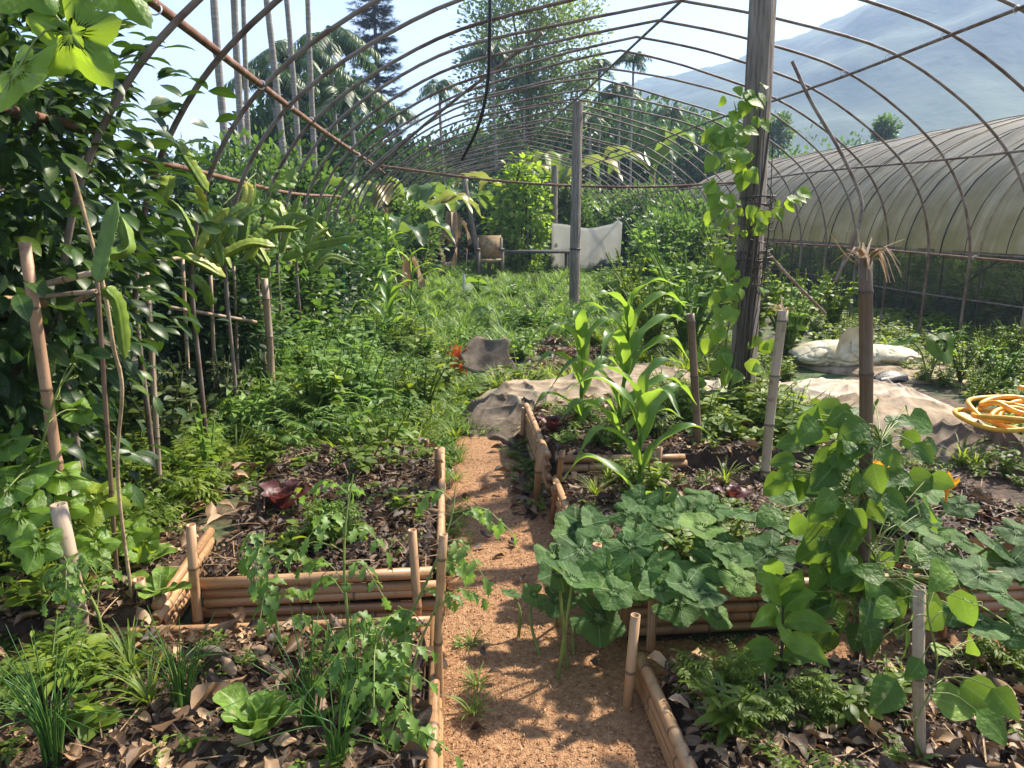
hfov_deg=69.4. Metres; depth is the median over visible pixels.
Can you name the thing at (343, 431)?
tomato bush
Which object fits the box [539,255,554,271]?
leafy bush
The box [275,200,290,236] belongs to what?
dragon fruit stem
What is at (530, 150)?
broadleaf tree
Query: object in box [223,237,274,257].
dragon fruit stem
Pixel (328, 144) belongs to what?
broadleaf tree
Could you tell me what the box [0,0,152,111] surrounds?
gourd vine
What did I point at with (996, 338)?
leafy bush
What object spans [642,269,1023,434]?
weeds
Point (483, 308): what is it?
papaya seedling
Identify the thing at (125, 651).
weeds
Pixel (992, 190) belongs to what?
covered greenhouse
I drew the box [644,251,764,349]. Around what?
leafy bush
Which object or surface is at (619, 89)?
areca palm
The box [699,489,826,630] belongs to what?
pumpkin plant
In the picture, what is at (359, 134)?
broadleaf tree
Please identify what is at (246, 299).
shrub
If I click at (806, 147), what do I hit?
broadleaf tree
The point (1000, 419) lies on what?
garden hose
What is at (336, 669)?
tomato plant
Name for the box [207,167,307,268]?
gourd vine
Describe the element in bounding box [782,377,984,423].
pale sheet
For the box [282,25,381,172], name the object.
areca palm
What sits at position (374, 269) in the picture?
shrub
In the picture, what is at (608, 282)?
leafy bush
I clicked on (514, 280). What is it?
leafy bush
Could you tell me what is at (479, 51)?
areca palm
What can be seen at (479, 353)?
rock
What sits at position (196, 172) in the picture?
dragon fruit stem
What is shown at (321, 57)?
areca palm
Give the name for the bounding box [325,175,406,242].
banana plant
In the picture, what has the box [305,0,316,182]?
areca palm
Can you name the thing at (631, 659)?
bamboo stake
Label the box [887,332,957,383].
taro plant
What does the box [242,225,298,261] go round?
dragon fruit stem
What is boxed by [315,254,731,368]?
weeds
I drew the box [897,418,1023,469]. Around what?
burlap sheet
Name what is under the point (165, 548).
romaine lettuce
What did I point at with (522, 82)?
areca palm
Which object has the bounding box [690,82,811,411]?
post vine
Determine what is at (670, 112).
areca palm
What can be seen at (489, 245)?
wooden chair
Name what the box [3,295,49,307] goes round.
dragon fruit stem
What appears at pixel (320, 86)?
broadleaf tree
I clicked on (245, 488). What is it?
mustard plant
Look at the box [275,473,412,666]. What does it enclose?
tomato plant
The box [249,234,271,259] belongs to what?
dragon fruit stem
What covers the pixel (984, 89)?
mountain
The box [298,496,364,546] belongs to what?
carrot plant
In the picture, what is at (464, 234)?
shrub
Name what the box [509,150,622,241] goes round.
banana plant
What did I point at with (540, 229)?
vine column
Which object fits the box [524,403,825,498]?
raised bed
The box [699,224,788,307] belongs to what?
leafy bush
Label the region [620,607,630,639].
bamboo stake
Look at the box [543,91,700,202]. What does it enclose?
broadleaf tree
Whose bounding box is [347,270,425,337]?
corn plant
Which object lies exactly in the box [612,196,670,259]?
shrub
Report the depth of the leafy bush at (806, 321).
9.12 m
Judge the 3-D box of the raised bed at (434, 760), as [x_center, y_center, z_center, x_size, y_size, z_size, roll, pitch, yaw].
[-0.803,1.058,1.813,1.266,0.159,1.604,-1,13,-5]
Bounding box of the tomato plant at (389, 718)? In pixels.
[360,586,489,762]
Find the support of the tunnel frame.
on the ground
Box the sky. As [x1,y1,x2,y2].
[2,0,874,217]
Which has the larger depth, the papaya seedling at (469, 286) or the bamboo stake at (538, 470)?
the papaya seedling at (469, 286)
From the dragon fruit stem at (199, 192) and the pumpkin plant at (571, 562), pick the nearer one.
the pumpkin plant at (571, 562)
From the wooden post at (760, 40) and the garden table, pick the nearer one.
the wooden post at (760, 40)
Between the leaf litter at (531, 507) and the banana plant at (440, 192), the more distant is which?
the banana plant at (440, 192)
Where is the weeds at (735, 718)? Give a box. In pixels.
[665,599,1023,767]
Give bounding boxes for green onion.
[0,624,146,767]
[95,605,262,707]
[206,601,406,731]
[237,665,397,765]
[282,600,400,727]
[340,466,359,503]
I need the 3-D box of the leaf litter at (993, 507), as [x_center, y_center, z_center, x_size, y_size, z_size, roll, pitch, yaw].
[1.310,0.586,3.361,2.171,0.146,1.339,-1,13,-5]
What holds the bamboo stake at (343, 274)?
on the ground
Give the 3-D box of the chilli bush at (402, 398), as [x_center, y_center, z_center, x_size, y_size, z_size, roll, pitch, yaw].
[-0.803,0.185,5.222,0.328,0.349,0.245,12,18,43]
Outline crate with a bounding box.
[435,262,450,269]
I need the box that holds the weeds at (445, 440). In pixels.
[421,370,520,468]
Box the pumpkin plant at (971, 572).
[884,518,1023,649]
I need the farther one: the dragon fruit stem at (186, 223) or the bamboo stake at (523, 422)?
the bamboo stake at (523, 422)
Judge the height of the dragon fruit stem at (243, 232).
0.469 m
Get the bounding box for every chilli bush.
[275,356,319,396]
[311,339,340,362]
[339,404,390,445]
[383,384,422,423]
[383,411,422,453]
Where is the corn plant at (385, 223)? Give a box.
[365,207,413,310]
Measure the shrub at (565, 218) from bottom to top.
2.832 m
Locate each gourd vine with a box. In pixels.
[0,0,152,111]
[0,353,159,600]
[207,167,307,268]
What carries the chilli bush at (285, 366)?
on the ground
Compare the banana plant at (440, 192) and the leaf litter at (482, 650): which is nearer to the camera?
the leaf litter at (482, 650)
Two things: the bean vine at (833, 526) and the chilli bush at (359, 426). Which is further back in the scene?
the chilli bush at (359, 426)
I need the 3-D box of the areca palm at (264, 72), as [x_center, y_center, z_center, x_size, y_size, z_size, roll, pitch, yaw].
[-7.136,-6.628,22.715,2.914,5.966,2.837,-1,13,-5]
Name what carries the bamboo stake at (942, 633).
on the ground
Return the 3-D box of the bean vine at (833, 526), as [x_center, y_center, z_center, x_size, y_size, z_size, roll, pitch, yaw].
[1.098,0.466,2.398,0.848,0.915,0.520,-1,13,-5]
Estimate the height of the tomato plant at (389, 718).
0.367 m
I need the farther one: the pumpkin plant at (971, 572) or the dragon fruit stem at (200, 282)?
the dragon fruit stem at (200, 282)
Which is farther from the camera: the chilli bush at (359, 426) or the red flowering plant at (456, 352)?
the red flowering plant at (456, 352)
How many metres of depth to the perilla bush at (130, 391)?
4.98 m
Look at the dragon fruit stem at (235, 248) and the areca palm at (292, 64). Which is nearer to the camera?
the dragon fruit stem at (235, 248)
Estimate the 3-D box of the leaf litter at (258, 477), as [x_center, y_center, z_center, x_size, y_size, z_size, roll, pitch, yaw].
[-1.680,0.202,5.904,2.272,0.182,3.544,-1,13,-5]
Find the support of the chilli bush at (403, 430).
on the ground
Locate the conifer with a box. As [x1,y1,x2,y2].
[344,0,412,147]
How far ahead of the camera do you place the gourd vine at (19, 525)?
2.52 m
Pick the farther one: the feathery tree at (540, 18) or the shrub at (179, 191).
the feathery tree at (540, 18)
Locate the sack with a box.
[788,327,922,366]
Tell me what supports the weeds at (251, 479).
on the ground
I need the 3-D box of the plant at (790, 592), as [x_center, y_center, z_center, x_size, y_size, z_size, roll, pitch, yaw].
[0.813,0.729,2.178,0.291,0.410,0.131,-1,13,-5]
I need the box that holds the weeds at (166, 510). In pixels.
[0,431,248,723]
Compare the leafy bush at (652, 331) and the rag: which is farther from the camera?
the leafy bush at (652, 331)
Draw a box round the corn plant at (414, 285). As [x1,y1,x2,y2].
[374,248,450,323]
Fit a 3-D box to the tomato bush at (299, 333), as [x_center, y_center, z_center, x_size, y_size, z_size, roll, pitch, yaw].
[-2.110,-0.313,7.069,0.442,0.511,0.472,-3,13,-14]
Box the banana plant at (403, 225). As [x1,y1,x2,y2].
[370,213,455,293]
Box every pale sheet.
[704,378,788,394]
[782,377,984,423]
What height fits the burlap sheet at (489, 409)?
0.250 m
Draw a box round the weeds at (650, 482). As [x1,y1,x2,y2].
[574,431,1023,563]
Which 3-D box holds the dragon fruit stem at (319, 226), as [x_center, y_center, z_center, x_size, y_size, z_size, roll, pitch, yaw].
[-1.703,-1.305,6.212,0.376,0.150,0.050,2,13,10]
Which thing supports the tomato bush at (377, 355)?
on the ground
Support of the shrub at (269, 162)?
on the ground
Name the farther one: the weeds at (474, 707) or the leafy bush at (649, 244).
the leafy bush at (649, 244)
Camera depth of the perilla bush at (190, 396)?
4.77 m
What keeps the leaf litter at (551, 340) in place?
on the ground
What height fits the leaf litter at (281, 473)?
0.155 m
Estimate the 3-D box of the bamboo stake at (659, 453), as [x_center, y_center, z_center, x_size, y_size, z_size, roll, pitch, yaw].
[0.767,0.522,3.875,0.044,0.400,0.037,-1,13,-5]
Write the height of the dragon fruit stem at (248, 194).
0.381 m
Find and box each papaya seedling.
[464,277,500,298]
[470,302,502,321]
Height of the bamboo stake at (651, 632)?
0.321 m
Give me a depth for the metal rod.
13.37 m
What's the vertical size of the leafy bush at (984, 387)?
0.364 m
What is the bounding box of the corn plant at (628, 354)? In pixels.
[546,277,688,450]
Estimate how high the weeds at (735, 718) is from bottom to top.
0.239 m
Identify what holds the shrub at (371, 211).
on the ground
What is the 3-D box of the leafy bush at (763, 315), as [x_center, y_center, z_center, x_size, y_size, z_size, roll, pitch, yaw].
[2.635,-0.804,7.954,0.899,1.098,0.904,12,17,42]
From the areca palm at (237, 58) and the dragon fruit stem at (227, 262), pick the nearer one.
the dragon fruit stem at (227, 262)
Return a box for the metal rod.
[462,274,464,296]
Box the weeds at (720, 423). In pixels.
[650,367,1023,471]
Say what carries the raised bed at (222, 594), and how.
on the ground
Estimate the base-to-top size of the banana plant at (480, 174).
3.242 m
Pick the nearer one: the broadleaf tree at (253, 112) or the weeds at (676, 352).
the weeds at (676, 352)
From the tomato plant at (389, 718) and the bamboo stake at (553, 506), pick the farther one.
the bamboo stake at (553, 506)
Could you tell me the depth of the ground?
6.10 m
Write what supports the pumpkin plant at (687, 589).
on the raised bed at (742, 611)
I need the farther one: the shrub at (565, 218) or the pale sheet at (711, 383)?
the shrub at (565, 218)
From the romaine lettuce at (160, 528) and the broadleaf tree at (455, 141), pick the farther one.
the broadleaf tree at (455, 141)
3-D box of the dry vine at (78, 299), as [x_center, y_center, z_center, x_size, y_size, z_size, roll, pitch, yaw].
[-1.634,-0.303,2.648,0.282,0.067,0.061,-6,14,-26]
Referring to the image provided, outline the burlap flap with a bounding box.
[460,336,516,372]
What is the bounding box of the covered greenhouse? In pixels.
[678,114,1023,339]
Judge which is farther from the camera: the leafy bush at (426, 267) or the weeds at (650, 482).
the leafy bush at (426, 267)
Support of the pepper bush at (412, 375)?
on the ground
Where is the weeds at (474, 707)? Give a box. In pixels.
[445,439,496,720]
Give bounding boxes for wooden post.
[461,174,482,273]
[551,165,557,230]
[569,102,582,307]
[729,0,776,389]
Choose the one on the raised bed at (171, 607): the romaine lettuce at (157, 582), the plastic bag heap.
the romaine lettuce at (157, 582)
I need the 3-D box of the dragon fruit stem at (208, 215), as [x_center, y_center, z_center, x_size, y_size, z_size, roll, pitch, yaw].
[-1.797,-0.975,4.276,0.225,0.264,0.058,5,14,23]
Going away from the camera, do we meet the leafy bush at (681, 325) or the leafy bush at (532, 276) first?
the leafy bush at (681, 325)
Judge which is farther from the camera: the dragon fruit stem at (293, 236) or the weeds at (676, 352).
the weeds at (676, 352)
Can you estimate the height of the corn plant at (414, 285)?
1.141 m
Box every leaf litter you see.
[0,460,258,716]
[0,512,207,629]
[0,606,449,767]
[199,437,456,596]
[229,414,443,480]
[462,485,597,729]
[488,332,611,378]
[491,434,551,519]
[529,393,835,461]
[562,455,1023,577]
[648,626,1023,767]
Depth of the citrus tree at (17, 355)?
2.82 m
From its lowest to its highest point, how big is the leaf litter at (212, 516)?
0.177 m
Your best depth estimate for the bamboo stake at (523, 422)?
5.01 m
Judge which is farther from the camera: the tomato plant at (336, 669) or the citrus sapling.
the citrus sapling
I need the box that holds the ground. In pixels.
[0,219,1023,713]
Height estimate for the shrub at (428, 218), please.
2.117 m
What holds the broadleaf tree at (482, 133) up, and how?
on the ground
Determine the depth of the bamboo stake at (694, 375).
4.05 m
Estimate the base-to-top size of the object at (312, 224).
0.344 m
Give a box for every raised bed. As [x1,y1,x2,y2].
[0,527,218,653]
[0,616,443,767]
[199,447,445,623]
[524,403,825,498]
[550,466,1023,636]
[634,652,1023,767]
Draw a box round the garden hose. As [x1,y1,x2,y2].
[952,385,1023,432]
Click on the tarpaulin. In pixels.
(596, 243)
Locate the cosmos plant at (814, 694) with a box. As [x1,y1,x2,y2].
[789,666,846,729]
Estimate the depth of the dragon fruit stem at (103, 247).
2.23 m
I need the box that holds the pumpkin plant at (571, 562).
[501,503,674,679]
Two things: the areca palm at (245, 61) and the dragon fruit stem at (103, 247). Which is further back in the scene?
the areca palm at (245, 61)
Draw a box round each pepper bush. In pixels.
[272,361,356,435]
[337,431,388,461]
[355,411,411,447]
[394,326,436,360]
[399,359,434,396]
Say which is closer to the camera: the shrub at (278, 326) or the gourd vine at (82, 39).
the gourd vine at (82, 39)
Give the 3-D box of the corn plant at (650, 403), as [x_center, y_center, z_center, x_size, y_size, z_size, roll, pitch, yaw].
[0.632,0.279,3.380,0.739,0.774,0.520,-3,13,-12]
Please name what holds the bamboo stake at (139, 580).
on the ground
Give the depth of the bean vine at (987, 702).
1.85 m
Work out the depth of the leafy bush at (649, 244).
13.88 m
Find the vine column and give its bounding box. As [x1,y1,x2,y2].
[476,145,553,271]
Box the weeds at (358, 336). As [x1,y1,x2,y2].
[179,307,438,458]
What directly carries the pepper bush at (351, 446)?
on the raised bed at (222, 594)
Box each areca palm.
[210,0,232,200]
[224,62,319,142]
[230,0,245,161]
[241,0,250,171]
[248,39,352,168]
[263,0,287,167]
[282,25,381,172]
[284,0,302,170]
[300,79,395,177]
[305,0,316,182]
[369,107,419,139]
[416,78,464,188]
[459,40,524,192]
[500,72,545,153]
[559,80,597,97]
[569,110,609,184]
[578,58,618,194]
[590,81,648,195]
[613,51,651,192]
[649,105,689,196]
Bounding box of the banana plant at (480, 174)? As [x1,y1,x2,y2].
[453,162,570,228]
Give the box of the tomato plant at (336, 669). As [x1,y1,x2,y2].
[297,613,463,767]
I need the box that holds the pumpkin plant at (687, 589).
[607,484,756,627]
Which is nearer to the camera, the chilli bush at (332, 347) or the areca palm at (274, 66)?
the chilli bush at (332, 347)
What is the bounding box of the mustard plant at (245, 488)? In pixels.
[238,482,259,501]
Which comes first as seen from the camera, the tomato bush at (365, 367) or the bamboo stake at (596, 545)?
the bamboo stake at (596, 545)
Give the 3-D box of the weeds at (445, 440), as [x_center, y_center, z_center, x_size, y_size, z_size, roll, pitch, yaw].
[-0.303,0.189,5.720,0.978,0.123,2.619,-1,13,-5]
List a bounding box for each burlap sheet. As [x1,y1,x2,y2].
[458,392,547,443]
[470,368,630,436]
[594,363,690,391]
[783,341,988,385]
[827,392,964,471]
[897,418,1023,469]
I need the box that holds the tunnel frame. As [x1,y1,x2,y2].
[0,0,1023,537]
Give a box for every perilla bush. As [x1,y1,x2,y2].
[108,345,166,413]
[128,370,192,457]
[135,351,235,431]
[181,351,255,409]
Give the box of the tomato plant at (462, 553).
[324,486,516,691]
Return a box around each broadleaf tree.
[203,102,404,203]
[227,96,309,150]
[264,63,386,153]
[306,105,454,198]
[359,139,484,256]
[401,116,498,168]
[427,144,522,228]
[451,110,545,162]
[453,138,591,247]
[489,86,592,160]
[512,123,641,203]
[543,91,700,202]
[570,97,646,136]
[602,97,722,191]
[620,94,696,143]
[658,106,741,163]
[660,111,771,196]
[722,117,779,157]
[768,122,853,157]
[769,109,799,158]
[769,144,815,157]
[840,128,871,146]
[868,112,903,141]
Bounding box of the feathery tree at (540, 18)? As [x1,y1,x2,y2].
[444,0,616,153]
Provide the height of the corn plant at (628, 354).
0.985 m
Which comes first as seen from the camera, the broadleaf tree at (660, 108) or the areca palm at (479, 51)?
the areca palm at (479, 51)
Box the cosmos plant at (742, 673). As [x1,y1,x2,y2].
[716,639,763,687]
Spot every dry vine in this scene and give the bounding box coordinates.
[11,294,94,309]
[70,169,133,600]
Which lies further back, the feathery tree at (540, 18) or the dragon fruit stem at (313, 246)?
the feathery tree at (540, 18)
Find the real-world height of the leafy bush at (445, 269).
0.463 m
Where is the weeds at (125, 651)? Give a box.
[0,616,417,767]
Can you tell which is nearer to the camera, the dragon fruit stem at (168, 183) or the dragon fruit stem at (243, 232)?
the dragon fruit stem at (168, 183)
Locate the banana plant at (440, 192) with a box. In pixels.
[392,181,481,275]
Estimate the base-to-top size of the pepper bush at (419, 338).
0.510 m
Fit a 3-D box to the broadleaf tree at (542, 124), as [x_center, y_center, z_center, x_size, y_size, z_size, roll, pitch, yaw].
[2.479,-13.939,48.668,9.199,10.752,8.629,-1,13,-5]
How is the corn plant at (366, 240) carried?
on the ground
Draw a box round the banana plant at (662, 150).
[599,126,697,189]
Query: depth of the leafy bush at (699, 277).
12.52 m
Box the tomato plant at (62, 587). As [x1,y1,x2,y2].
[37,551,122,645]
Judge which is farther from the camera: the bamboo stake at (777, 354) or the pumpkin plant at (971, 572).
the bamboo stake at (777, 354)
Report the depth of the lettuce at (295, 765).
1.86 m
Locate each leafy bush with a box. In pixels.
[403,246,435,282]
[434,263,449,279]
[502,274,521,289]
[527,270,542,286]
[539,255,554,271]
[595,275,614,291]
[605,245,657,304]
[607,271,673,352]
[625,218,703,290]
[626,272,677,316]
[636,251,650,276]
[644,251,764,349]
[646,255,706,310]
[668,245,724,298]
[685,209,736,268]
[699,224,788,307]
[705,268,794,336]
[760,274,831,356]
[765,265,835,339]
[810,267,857,328]
[925,320,970,350]
[951,338,985,382]
[966,335,1023,382]
[967,364,1008,407]
[972,323,1016,367]
[993,319,1023,367]
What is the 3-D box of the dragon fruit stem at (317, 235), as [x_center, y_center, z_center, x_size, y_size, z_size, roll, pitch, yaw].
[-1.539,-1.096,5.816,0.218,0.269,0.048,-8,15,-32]
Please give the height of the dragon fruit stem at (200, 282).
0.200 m
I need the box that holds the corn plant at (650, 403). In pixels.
[561,357,719,496]
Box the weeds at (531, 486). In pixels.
[497,437,549,511]
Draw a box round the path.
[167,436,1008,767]
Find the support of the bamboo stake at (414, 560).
on the ground
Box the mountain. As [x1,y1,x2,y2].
[192,0,1023,208]
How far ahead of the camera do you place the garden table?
19.35 m
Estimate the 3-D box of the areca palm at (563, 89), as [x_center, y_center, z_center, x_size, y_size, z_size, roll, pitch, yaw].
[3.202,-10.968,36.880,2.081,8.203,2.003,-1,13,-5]
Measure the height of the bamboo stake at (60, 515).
0.643 m
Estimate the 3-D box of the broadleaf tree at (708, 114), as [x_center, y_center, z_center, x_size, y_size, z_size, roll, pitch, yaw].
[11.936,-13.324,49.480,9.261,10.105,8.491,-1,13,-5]
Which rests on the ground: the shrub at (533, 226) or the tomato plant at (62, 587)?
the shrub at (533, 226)
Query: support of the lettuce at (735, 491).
on the raised bed at (742, 611)
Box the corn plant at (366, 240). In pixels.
[347,217,380,302]
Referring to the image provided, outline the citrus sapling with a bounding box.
[160,403,223,500]
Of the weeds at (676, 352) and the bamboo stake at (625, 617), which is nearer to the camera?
the bamboo stake at (625, 617)
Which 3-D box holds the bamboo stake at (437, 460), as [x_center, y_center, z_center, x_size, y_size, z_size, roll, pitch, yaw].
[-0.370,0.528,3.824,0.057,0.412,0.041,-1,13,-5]
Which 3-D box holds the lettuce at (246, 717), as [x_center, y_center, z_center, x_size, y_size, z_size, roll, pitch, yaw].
[-0.677,0.906,1.984,0.185,0.144,0.236,-11,16,-39]
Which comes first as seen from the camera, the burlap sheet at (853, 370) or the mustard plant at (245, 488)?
the mustard plant at (245, 488)
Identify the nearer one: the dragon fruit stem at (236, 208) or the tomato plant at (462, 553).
the tomato plant at (462, 553)
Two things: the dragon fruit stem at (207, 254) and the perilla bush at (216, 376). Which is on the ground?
the perilla bush at (216, 376)
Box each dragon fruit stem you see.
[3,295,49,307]
[90,201,119,282]
[101,285,130,358]
[110,217,135,260]
[143,224,193,252]
[157,175,175,203]
[167,199,195,238]
[175,141,208,191]
[185,192,212,234]
[185,249,219,265]
[185,253,225,277]
[187,216,231,268]
[191,274,213,307]
[194,185,208,212]
[194,207,228,254]
[201,215,223,265]
[205,238,258,265]
[207,182,253,243]
[211,209,233,244]
[212,202,247,242]
[223,205,262,243]
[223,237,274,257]
[229,253,263,262]
[236,179,255,252]
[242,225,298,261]
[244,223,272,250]
[248,234,269,265]
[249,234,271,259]
[250,216,261,234]
[265,214,296,239]
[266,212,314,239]
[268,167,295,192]
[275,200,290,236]
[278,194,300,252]
[281,236,358,260]
[293,220,330,237]
[303,227,328,261]
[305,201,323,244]
[310,253,352,273]
[313,245,352,264]
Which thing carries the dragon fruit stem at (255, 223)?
on the trellis rack
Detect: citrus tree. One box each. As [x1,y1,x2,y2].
[0,0,197,464]
[0,0,243,557]
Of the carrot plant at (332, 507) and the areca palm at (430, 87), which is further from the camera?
the areca palm at (430, 87)
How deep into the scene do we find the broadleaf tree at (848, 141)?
42.71 m
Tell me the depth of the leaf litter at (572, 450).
4.21 m
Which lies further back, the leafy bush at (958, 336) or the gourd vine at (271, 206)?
the leafy bush at (958, 336)
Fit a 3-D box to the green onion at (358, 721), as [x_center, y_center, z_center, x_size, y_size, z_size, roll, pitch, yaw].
[-0.442,0.791,2.031,0.372,0.364,0.383,6,14,25]
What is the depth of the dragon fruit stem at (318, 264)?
5.93 m
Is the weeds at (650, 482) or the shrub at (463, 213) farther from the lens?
the shrub at (463, 213)
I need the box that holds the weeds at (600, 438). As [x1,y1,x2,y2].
[534,371,801,451]
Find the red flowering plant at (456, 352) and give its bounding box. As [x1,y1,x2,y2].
[447,344,466,375]
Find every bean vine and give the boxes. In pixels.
[756,397,954,658]
[852,541,1019,756]
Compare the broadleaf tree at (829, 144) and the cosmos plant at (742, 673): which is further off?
the broadleaf tree at (829, 144)
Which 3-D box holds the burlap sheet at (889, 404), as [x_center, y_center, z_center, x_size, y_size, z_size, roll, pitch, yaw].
[2.373,0.271,4.738,1.773,0.410,1.310,-11,17,-40]
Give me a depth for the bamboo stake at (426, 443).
4.33 m
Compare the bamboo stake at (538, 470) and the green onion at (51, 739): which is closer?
the green onion at (51, 739)
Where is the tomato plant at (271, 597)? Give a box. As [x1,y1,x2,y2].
[237,531,329,646]
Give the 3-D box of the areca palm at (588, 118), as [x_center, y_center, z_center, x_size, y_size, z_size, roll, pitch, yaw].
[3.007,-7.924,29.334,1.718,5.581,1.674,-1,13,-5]
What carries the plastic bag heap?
on the ground
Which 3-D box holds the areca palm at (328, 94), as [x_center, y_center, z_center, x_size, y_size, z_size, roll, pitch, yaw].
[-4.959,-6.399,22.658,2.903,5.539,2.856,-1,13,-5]
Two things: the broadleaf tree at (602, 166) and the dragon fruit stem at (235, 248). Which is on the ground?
the broadleaf tree at (602, 166)
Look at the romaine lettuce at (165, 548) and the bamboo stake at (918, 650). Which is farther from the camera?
the romaine lettuce at (165, 548)
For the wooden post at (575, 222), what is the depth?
11.98 m
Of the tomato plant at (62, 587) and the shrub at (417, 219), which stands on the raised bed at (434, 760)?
the tomato plant at (62, 587)
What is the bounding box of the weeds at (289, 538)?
[234,445,434,565]
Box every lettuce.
[118,543,177,565]
[125,566,191,598]
[150,524,164,532]
[212,682,300,745]
[259,479,311,512]
[288,759,344,767]
[537,413,571,432]
[549,432,577,443]
[713,484,752,502]
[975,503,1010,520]
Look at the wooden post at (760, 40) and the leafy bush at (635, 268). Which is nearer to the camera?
the wooden post at (760, 40)
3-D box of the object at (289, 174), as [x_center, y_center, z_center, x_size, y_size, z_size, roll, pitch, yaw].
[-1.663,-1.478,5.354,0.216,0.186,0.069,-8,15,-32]
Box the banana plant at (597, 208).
[583,199,643,225]
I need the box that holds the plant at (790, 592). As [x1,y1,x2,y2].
[740,569,833,679]
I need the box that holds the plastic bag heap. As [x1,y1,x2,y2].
[594,258,635,272]
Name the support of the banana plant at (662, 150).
on the ground
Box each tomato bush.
[275,324,311,354]
[326,409,360,444]
[336,359,383,409]
[343,360,377,383]
[366,346,392,372]
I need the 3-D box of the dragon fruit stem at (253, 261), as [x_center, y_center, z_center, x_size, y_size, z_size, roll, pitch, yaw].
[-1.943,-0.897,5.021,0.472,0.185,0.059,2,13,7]
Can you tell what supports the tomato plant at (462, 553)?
on the raised bed at (434, 760)
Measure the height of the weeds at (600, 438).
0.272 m
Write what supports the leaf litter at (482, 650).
on the path
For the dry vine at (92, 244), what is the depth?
2.40 m
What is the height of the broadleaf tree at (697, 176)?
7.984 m
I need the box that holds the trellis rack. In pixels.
[39,245,290,586]
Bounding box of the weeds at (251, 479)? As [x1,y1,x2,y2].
[219,358,490,491]
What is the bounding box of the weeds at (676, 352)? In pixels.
[470,317,799,390]
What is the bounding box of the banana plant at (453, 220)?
[428,182,497,266]
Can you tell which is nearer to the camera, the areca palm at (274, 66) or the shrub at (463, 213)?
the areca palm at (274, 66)
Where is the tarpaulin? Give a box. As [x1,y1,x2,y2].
[551,220,621,269]
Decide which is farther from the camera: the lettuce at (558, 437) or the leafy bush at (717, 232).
the leafy bush at (717, 232)
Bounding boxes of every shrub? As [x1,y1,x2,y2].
[78,125,287,301]
[113,198,293,397]
[154,124,371,233]
[155,227,307,377]
[198,196,348,343]
[254,187,385,329]
[255,158,378,290]
[277,180,359,209]
[283,196,403,322]
[330,198,410,307]
[364,188,452,280]
[415,214,469,264]
[430,198,472,256]
[433,168,518,258]
[507,191,562,260]
[538,173,631,226]
[543,187,599,257]
[592,175,688,256]
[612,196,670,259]
[620,205,736,284]
[625,186,732,259]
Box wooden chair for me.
[476,235,503,274]
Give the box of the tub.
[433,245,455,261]
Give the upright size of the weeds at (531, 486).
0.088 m
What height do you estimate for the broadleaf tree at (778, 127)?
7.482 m
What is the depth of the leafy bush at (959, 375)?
6.77 m
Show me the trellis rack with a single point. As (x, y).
(96, 291)
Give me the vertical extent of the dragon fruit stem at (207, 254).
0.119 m
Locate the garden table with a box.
[487,250,569,273]
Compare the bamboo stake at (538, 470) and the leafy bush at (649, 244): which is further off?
the leafy bush at (649, 244)
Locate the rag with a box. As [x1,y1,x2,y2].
[873,370,908,382]
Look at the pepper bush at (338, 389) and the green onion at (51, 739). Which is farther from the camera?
the pepper bush at (338, 389)
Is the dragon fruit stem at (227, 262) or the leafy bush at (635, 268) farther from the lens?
the leafy bush at (635, 268)
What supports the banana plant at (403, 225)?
on the ground
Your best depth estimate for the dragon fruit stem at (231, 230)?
4.41 m
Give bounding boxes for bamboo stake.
[18,242,71,522]
[49,501,89,641]
[132,576,147,604]
[186,523,203,624]
[261,278,274,391]
[342,244,345,310]
[408,528,421,629]
[424,439,428,446]
[433,533,447,712]
[434,447,441,491]
[519,407,525,444]
[533,443,544,502]
[549,482,557,523]
[556,450,564,482]
[571,471,576,482]
[592,542,601,594]
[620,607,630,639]
[622,612,640,710]
[645,600,656,658]
[655,447,662,471]
[687,313,701,446]
[760,295,797,477]
[831,228,903,662]
[894,565,911,643]
[912,585,926,755]
[936,591,946,643]
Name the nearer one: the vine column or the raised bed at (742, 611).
the raised bed at (742, 611)
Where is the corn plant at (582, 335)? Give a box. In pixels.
[532,306,616,424]
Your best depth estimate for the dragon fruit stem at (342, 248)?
5.97 m
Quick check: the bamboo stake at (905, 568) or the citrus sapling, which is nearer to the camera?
the bamboo stake at (905, 568)
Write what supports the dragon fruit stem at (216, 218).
on the trellis rack
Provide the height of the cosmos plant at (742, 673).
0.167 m
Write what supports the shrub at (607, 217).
on the ground
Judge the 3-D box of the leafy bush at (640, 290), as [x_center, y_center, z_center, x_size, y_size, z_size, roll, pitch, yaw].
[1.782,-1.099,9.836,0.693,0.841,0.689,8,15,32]
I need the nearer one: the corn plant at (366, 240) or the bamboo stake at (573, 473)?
the bamboo stake at (573, 473)
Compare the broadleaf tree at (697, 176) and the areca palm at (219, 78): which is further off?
the broadleaf tree at (697, 176)
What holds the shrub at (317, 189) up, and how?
on the ground
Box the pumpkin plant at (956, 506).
[845,459,980,562]
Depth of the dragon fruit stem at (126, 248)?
2.29 m

